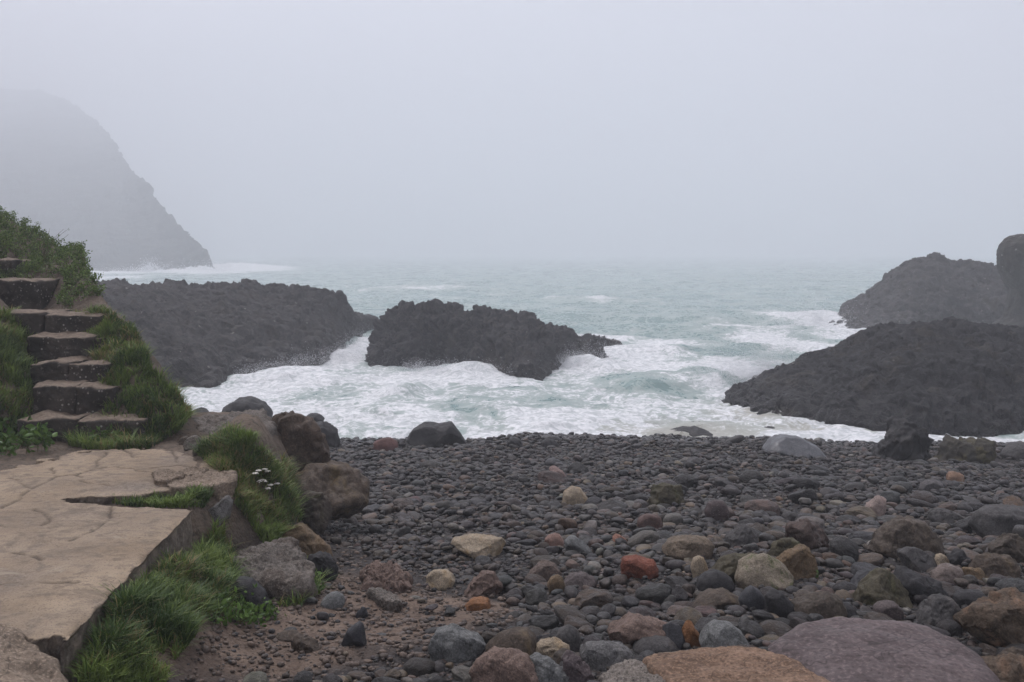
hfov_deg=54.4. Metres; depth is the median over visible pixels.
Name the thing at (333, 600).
stone
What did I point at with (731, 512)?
cobble
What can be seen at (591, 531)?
cobble
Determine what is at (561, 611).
cobble
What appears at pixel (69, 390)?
stone stairs
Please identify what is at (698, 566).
stone
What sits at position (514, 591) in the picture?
cobble
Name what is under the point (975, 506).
cobble
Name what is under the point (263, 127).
sky
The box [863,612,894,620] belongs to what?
cobble
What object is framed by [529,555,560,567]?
cobble
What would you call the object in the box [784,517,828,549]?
boulder
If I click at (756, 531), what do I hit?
cobble
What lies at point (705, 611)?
cobble
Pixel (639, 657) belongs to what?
cobble
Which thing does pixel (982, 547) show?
cobble
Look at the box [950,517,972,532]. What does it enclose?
cobble
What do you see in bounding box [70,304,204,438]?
grass
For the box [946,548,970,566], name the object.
stone
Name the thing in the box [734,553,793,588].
boulder
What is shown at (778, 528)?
cobble
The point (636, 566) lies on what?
stone
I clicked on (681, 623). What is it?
cobble
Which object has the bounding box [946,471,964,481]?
stone
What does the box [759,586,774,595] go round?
cobble
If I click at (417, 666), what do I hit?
cobble
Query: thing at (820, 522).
cobble
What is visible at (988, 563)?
boulder
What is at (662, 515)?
cobble
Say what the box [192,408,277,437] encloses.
boulder
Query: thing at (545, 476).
cobble
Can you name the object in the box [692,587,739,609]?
boulder
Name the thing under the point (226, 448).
grass
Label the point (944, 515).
boulder
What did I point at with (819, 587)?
cobble
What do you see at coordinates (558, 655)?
cobble
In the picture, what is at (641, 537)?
cobble
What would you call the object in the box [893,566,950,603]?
boulder
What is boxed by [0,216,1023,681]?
beach
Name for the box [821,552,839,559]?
cobble
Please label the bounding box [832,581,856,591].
cobble
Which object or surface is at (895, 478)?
cobble
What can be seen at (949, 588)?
cobble
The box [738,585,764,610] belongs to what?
stone
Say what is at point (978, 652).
cobble
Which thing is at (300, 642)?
stone
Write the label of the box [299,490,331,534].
boulder
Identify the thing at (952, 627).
cobble
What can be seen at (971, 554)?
cobble
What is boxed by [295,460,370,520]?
boulder
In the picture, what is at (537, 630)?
cobble
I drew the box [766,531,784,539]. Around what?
cobble
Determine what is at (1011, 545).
boulder
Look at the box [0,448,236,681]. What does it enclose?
path
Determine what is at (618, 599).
cobble
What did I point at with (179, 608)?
grass
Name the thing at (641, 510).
cobble
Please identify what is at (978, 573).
stone
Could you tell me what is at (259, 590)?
boulder
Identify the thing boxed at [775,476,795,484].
cobble
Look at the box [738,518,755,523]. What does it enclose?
cobble
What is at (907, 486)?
cobble
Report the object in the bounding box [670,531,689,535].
cobble
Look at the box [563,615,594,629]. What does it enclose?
cobble
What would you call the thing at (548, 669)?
boulder
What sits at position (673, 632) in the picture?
stone
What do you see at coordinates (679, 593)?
cobble
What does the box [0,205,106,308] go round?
shrub
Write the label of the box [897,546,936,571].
boulder
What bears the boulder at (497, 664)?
on the beach
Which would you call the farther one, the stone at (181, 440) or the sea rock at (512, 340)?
the sea rock at (512, 340)
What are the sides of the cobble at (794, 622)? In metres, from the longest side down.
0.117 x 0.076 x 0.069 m
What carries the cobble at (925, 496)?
on the beach
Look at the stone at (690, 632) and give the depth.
4.05 m
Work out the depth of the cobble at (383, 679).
3.71 m
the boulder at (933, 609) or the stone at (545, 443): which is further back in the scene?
the stone at (545, 443)
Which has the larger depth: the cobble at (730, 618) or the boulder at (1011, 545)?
the boulder at (1011, 545)
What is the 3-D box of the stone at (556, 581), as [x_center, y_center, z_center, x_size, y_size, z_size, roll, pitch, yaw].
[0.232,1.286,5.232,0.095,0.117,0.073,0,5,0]
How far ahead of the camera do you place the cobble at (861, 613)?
4.42 m
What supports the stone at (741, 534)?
on the beach
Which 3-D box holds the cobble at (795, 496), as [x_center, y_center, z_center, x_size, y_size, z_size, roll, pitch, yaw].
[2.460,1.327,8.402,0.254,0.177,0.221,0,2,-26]
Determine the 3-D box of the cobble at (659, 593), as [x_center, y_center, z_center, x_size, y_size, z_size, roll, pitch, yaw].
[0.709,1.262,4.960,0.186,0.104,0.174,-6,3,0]
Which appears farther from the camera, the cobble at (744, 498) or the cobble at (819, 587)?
the cobble at (744, 498)
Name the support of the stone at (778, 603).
on the beach
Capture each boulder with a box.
[0,623,67,681]
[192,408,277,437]
[222,396,272,417]
[229,576,269,612]
[231,536,317,604]
[272,410,330,472]
[281,523,332,556]
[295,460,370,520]
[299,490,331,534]
[359,560,412,593]
[406,421,465,447]
[428,623,485,662]
[451,533,505,558]
[464,570,502,597]
[468,646,538,681]
[485,627,536,655]
[527,559,561,580]
[530,652,568,681]
[579,640,633,671]
[598,658,664,681]
[607,612,666,644]
[632,635,678,653]
[642,646,830,681]
[662,534,714,560]
[670,425,712,436]
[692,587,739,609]
[696,569,734,592]
[699,619,749,647]
[711,553,749,582]
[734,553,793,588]
[761,434,826,457]
[768,537,800,556]
[768,617,1000,681]
[775,544,818,579]
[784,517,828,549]
[791,591,847,618]
[850,569,872,585]
[852,567,912,608]
[861,515,944,558]
[872,417,933,461]
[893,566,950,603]
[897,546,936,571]
[915,593,966,632]
[928,508,965,524]
[934,434,996,463]
[952,587,1023,646]
[968,504,1023,537]
[968,552,1020,578]
[980,653,1023,681]
[987,533,1023,562]
[1000,646,1023,655]
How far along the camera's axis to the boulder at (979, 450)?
13.24 m
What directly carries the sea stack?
in the sea
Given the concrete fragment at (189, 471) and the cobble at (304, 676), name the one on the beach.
the cobble at (304, 676)
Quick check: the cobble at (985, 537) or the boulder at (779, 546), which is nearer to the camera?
the boulder at (779, 546)
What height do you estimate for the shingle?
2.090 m
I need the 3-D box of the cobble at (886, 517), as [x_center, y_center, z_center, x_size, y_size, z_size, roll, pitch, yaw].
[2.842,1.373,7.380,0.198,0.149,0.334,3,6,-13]
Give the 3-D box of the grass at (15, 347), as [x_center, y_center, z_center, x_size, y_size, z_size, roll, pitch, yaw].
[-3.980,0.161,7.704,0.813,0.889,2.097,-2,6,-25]
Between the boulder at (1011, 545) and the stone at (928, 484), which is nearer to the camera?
the boulder at (1011, 545)
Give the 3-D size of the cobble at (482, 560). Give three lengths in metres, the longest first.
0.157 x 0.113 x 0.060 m
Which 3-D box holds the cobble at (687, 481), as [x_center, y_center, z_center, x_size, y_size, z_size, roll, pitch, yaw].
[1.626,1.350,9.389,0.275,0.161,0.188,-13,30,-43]
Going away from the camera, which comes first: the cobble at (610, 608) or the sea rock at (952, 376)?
the cobble at (610, 608)
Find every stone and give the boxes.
[178,436,187,444]
[183,435,199,450]
[193,407,208,412]
[275,629,298,641]
[291,633,320,652]
[307,413,324,421]
[307,551,337,581]
[317,421,340,447]
[320,591,344,609]
[341,621,366,646]
[356,607,367,617]
[367,587,402,612]
[373,437,397,450]
[426,569,454,590]
[465,596,490,610]
[507,437,522,448]
[536,637,569,657]
[540,439,557,447]
[544,532,563,545]
[547,574,564,592]
[549,466,566,476]
[555,624,581,651]
[561,650,594,681]
[562,485,587,504]
[564,535,591,556]
[564,571,597,589]
[612,534,626,541]
[620,554,658,578]
[637,513,662,528]
[647,482,684,504]
[662,622,684,649]
[682,620,700,646]
[690,555,707,577]
[704,500,728,521]
[714,478,734,487]
[724,523,758,546]
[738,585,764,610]
[764,589,794,618]
[843,602,857,617]
[865,495,886,515]
[872,600,903,619]
[919,478,943,491]
[930,563,963,585]
[935,553,949,565]
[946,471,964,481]
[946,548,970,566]
[952,589,986,607]
[962,567,984,580]
[1000,441,1023,460]
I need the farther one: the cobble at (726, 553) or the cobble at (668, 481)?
the cobble at (668, 481)
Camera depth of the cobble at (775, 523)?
7.10 m
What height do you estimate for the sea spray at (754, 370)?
4.438 m
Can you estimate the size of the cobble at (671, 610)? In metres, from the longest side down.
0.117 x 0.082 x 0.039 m
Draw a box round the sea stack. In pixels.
[992,234,1023,326]
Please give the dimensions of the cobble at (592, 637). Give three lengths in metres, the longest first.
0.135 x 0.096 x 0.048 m
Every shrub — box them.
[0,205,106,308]
[0,245,23,278]
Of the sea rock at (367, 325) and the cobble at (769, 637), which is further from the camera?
the sea rock at (367, 325)
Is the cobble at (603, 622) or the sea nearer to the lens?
the cobble at (603, 622)
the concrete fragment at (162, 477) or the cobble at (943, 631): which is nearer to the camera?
the cobble at (943, 631)
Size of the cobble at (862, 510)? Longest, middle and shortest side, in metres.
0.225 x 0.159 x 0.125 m
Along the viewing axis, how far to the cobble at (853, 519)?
7.24 m
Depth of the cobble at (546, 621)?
4.32 m
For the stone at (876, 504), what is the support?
on the beach
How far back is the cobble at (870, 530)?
6.54 m
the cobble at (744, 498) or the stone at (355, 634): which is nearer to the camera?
the stone at (355, 634)
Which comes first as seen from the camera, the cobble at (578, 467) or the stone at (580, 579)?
the stone at (580, 579)
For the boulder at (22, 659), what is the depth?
3.23 m
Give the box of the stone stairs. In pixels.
[0,257,148,441]
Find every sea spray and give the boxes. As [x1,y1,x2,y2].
[99,249,268,271]
[233,320,373,373]
[393,329,631,377]
[670,256,848,389]
[761,290,898,327]
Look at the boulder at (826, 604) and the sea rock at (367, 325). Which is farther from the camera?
the sea rock at (367, 325)
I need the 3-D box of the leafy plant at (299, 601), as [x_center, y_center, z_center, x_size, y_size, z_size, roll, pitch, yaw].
[-1.091,1.261,5.378,0.360,0.240,1.247,-1,5,-7]
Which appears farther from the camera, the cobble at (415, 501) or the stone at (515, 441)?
the stone at (515, 441)
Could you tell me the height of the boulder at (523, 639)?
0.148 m
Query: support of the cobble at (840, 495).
on the beach
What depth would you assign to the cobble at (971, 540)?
6.19 m
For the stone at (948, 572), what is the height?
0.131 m
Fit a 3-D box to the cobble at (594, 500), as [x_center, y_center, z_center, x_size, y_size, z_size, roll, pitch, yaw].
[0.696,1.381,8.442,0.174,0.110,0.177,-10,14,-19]
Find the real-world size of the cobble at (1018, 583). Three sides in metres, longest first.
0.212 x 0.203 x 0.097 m
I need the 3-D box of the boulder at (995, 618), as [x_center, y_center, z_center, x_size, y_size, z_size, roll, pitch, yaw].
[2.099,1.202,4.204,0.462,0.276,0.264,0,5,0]
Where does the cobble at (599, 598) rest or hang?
on the beach
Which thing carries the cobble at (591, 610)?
on the beach
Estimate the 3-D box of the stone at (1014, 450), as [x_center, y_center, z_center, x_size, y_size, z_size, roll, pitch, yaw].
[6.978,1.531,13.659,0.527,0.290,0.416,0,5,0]
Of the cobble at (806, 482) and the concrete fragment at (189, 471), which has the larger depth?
the cobble at (806, 482)
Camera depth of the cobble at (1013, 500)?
8.39 m
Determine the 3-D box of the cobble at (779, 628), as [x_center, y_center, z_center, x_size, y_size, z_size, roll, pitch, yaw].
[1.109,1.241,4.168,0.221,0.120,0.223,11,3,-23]
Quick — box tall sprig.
[37,228,68,267]
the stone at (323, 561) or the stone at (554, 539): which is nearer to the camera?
the stone at (323, 561)
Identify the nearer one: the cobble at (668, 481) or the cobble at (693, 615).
the cobble at (693, 615)
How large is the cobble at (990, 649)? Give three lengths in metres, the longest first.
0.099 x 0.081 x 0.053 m
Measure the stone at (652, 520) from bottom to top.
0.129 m
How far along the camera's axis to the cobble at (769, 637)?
4.03 m
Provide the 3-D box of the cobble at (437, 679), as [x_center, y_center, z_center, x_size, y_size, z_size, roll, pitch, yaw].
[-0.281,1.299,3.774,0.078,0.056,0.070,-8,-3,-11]
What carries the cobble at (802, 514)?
on the beach
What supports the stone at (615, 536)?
on the beach
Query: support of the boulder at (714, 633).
on the beach
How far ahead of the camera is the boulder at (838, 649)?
3.66 m
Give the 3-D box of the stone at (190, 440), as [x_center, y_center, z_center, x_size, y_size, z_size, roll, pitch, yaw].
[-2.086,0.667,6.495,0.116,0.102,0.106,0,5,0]
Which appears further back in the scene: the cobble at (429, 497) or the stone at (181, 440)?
the cobble at (429, 497)
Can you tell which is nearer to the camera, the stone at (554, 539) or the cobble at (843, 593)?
the cobble at (843, 593)
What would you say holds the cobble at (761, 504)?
on the beach
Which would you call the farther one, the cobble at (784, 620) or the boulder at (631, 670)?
the cobble at (784, 620)
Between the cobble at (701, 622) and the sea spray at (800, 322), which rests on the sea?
the sea spray at (800, 322)
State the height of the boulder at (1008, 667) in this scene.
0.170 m
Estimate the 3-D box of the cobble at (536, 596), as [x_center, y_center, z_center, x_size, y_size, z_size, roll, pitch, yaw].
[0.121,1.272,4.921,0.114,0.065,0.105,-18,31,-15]
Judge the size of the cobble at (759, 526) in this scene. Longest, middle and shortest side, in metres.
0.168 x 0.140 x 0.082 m
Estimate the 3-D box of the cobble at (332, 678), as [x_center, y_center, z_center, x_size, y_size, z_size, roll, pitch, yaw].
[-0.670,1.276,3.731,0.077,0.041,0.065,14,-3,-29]
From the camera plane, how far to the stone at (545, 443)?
14.10 m
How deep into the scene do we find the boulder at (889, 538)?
5.67 m
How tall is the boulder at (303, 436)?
0.650 m
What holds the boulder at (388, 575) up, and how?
on the beach
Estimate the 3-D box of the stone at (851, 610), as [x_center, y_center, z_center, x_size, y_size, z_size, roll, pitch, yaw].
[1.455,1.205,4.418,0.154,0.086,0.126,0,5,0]
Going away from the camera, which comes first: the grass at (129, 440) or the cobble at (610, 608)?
the cobble at (610, 608)
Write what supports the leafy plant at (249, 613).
on the beach
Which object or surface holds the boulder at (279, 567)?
on the beach
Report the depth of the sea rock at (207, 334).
29.34 m
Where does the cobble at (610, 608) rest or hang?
on the beach
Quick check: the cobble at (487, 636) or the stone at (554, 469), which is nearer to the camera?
the cobble at (487, 636)
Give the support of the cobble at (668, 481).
on the beach
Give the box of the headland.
[0,88,213,271]
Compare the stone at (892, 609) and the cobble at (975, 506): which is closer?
the stone at (892, 609)
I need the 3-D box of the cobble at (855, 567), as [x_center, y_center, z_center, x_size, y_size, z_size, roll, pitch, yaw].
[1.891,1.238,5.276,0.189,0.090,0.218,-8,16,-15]
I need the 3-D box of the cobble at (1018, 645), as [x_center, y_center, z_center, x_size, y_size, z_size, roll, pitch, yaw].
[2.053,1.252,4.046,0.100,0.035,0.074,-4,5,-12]
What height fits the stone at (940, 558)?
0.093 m
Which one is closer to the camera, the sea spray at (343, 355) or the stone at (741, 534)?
the stone at (741, 534)
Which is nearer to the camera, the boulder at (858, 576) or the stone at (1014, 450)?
the boulder at (858, 576)
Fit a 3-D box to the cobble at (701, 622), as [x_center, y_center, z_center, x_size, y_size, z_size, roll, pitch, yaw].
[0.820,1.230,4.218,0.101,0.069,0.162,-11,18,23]
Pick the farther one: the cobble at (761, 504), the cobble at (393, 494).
the cobble at (393, 494)
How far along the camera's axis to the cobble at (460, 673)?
3.75 m
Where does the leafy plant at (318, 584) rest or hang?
on the beach
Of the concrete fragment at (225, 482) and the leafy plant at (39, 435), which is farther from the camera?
the leafy plant at (39, 435)
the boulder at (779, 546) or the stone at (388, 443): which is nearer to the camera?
the boulder at (779, 546)
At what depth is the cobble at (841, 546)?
5.60 m
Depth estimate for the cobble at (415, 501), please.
8.75 m
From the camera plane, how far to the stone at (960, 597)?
4.70 m
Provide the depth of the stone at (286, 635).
4.35 m
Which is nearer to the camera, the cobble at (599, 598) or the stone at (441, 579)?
the cobble at (599, 598)
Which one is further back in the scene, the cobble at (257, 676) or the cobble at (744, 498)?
the cobble at (744, 498)
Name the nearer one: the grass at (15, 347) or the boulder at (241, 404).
the grass at (15, 347)
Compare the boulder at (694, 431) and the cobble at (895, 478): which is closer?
the cobble at (895, 478)
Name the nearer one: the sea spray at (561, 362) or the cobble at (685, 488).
the cobble at (685, 488)
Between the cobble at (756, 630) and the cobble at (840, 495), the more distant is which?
the cobble at (840, 495)
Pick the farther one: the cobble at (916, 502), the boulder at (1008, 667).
the cobble at (916, 502)
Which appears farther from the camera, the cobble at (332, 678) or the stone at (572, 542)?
the stone at (572, 542)
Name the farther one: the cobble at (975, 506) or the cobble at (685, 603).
the cobble at (975, 506)
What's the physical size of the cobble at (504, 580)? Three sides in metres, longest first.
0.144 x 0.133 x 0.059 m
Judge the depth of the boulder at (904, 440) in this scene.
12.64 m
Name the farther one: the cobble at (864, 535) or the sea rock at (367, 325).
the sea rock at (367, 325)
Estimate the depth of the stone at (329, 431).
14.55 m
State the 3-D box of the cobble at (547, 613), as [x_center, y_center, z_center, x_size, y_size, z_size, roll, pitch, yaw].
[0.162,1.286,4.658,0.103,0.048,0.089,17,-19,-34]
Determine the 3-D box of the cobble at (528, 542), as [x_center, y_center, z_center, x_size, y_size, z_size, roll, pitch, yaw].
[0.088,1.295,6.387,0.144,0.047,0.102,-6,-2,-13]
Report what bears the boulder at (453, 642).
on the beach
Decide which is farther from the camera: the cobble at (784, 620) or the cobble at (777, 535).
the cobble at (777, 535)
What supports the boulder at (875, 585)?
on the beach
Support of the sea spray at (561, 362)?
on the sea
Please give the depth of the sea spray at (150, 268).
167.72 m
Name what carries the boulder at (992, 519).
on the beach
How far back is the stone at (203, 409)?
19.07 m
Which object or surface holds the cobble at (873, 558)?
on the beach
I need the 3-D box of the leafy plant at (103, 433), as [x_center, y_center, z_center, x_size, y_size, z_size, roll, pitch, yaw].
[-2.825,0.627,6.833,0.437,0.232,0.346,1,5,15]
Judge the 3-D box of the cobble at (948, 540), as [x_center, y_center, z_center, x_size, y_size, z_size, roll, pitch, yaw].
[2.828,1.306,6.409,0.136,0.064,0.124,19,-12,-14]
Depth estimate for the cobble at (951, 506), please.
8.08 m
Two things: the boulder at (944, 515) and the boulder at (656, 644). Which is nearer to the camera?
the boulder at (656, 644)
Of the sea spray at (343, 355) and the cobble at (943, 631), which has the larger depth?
the sea spray at (343, 355)
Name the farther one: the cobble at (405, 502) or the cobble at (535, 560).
the cobble at (405, 502)
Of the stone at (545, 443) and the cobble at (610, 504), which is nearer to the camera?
the cobble at (610, 504)
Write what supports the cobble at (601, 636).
on the beach
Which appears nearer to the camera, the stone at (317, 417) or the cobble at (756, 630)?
the cobble at (756, 630)
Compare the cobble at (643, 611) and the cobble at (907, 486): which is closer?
the cobble at (643, 611)
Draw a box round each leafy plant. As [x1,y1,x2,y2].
[0,413,57,456]
[75,412,123,442]
[207,576,285,626]
[314,568,325,590]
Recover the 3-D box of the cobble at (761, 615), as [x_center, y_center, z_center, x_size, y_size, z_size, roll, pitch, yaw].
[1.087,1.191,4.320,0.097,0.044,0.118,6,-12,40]
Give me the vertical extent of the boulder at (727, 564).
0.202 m
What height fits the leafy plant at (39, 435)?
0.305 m
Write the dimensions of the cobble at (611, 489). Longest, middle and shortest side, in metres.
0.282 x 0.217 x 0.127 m
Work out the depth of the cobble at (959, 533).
6.69 m
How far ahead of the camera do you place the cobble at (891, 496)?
8.46 m
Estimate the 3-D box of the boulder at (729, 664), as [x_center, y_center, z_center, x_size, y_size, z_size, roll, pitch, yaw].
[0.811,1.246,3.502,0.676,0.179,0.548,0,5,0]
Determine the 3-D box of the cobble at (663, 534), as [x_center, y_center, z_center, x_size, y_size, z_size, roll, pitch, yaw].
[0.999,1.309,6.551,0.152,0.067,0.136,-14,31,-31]
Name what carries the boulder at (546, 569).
on the beach
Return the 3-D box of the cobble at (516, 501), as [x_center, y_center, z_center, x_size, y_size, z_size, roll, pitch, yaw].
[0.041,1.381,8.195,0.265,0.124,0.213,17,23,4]
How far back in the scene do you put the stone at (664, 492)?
8.37 m
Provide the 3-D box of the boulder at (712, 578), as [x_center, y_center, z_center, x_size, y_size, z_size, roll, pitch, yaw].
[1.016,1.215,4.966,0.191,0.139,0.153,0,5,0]
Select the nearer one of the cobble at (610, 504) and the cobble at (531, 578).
the cobble at (531, 578)
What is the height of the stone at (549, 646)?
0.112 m
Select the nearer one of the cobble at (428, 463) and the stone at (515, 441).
the cobble at (428, 463)
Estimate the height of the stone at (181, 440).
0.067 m
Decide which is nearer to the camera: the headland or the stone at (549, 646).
the stone at (549, 646)
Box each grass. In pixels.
[0,304,39,433]
[58,401,185,449]
[63,516,254,681]
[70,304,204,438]
[111,482,215,507]
[179,420,319,542]
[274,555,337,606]
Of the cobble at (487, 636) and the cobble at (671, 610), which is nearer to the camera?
the cobble at (487, 636)
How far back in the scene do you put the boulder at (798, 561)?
5.21 m
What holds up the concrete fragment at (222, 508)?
on the beach
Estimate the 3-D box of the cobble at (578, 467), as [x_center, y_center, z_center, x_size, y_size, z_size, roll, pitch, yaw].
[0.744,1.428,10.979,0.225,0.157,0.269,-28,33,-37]
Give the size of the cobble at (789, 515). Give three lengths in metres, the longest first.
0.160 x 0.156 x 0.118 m
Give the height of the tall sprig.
0.447 m
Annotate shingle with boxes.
[284,431,1023,681]
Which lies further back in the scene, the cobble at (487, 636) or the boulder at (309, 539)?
the boulder at (309, 539)
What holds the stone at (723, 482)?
on the beach
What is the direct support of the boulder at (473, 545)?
on the beach
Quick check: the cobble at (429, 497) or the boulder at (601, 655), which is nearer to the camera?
the boulder at (601, 655)
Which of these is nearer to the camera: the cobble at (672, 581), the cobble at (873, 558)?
the cobble at (672, 581)
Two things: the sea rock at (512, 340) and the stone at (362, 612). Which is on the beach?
the stone at (362, 612)
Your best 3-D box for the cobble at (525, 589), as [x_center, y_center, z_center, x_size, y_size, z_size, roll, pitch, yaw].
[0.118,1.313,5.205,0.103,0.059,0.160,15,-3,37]
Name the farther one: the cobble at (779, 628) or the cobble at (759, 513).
the cobble at (759, 513)
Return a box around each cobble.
[243,671,268,681]
[293,670,312,681]
[322,674,342,681]
[372,676,400,681]
[383,490,403,498]
[384,669,401,678]
[393,498,413,506]
[403,657,435,677]
[408,498,420,503]
[420,496,436,499]
[421,460,440,467]
[430,676,446,681]
[451,665,471,681]
[475,555,491,565]
[481,631,497,643]
[498,576,511,586]
[505,498,528,506]
[505,588,523,597]
[515,539,536,545]
[521,585,546,594]
[524,574,546,583]
[525,587,547,605]
[527,625,544,634]
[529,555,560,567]
[529,615,559,628]
[537,470,567,482]
[538,611,554,614]
[549,627,561,637]
[553,604,586,624]
[553,648,576,663]
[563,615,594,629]
[567,462,587,473]
[574,589,613,608]
[580,606,599,616]
[582,527,597,535]
[582,634,600,643]
[584,496,602,504]
[595,633,603,639]
[597,499,627,509]
[597,619,611,626]
[598,486,626,493]
[600,603,615,617]
[613,595,624,601]
[627,530,659,546]
[627,606,656,616]
[634,655,643,660]
[635,583,671,604]
[636,508,651,515]
[654,479,676,484]
[658,513,667,521]
[658,531,671,537]
[665,576,686,587]
[666,605,681,616]
[667,620,684,629]
[670,483,688,493]
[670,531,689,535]
[671,587,687,601]
[672,473,698,487]
[674,601,692,606]
[674,606,702,625]
[694,606,716,616]
[694,617,713,629]
[716,616,738,622]
[720,551,736,556]
[727,506,735,517]
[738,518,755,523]
[738,620,764,641]
[739,470,764,482]
[740,495,756,501]
[744,499,780,515]
[750,522,769,531]
[751,510,769,517]
[751,527,761,541]
[752,609,774,620]
[758,634,778,640]
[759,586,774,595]
[759,619,792,636]
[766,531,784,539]
[767,521,785,529]
[771,526,784,530]
[774,617,790,626]
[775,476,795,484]
[781,511,798,520]
[787,612,808,621]
[788,489,816,504]
[789,617,807,627]
[792,477,819,489]
[795,513,818,519]
[795,516,824,528]
[799,582,822,589]
[808,464,830,473]
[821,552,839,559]
[823,492,846,501]
[829,536,858,561]
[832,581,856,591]
[834,589,851,599]
[835,515,860,524]
[845,505,876,518]
[848,531,873,539]
[850,562,879,574]
[856,611,873,616]
[857,552,883,565]
[862,528,877,531]
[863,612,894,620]
[876,515,895,520]
[880,491,900,503]
[885,475,907,483]
[892,481,912,493]
[905,498,936,507]
[909,490,937,503]
[924,624,950,636]
[935,619,960,636]
[937,580,955,597]
[938,502,956,510]
[941,538,954,542]
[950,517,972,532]
[952,531,966,535]
[954,535,980,544]
[961,549,978,561]
[965,502,983,511]
[966,646,982,655]
[978,543,987,551]
[979,643,996,655]
[982,535,997,540]
[994,578,1023,591]
[996,647,1005,655]
[1003,495,1023,506]
[1004,643,1023,649]
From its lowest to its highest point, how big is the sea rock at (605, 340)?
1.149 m
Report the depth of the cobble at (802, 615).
4.30 m
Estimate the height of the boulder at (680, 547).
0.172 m
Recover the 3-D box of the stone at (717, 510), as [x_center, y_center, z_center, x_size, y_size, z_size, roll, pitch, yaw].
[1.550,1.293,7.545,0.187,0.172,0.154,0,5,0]
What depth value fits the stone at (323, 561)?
5.49 m
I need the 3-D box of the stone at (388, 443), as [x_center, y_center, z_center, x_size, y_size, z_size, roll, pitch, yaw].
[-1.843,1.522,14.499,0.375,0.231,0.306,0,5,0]
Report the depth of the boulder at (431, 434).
14.71 m
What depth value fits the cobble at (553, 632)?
4.09 m
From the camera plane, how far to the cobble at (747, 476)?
9.69 m
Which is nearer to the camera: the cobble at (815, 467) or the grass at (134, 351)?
the grass at (134, 351)
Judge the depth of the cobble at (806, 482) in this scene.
9.21 m
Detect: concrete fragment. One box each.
[151,468,184,486]
[167,469,237,500]
[179,465,208,475]
[208,495,232,525]
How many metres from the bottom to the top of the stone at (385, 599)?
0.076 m
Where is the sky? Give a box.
[0,0,1023,254]
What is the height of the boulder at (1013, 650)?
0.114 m
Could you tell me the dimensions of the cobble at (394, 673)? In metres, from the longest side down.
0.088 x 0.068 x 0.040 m
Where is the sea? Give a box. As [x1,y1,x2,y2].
[90,255,1023,442]
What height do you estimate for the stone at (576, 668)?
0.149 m
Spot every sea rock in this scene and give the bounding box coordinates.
[96,278,362,387]
[355,311,378,333]
[364,298,608,380]
[579,333,622,346]
[721,316,1023,437]
[829,252,1007,328]
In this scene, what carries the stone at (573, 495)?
on the beach
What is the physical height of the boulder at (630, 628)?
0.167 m
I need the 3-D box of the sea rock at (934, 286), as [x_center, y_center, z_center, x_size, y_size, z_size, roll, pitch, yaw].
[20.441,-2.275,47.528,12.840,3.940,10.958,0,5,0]
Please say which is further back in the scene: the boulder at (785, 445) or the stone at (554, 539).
the boulder at (785, 445)
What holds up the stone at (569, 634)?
on the beach
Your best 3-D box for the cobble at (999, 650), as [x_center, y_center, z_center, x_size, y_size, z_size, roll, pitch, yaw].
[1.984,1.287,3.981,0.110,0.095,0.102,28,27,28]
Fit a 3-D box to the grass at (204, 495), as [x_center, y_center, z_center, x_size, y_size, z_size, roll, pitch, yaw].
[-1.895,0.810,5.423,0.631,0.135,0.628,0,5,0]
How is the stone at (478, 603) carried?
on the beach
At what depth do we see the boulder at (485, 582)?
5.18 m

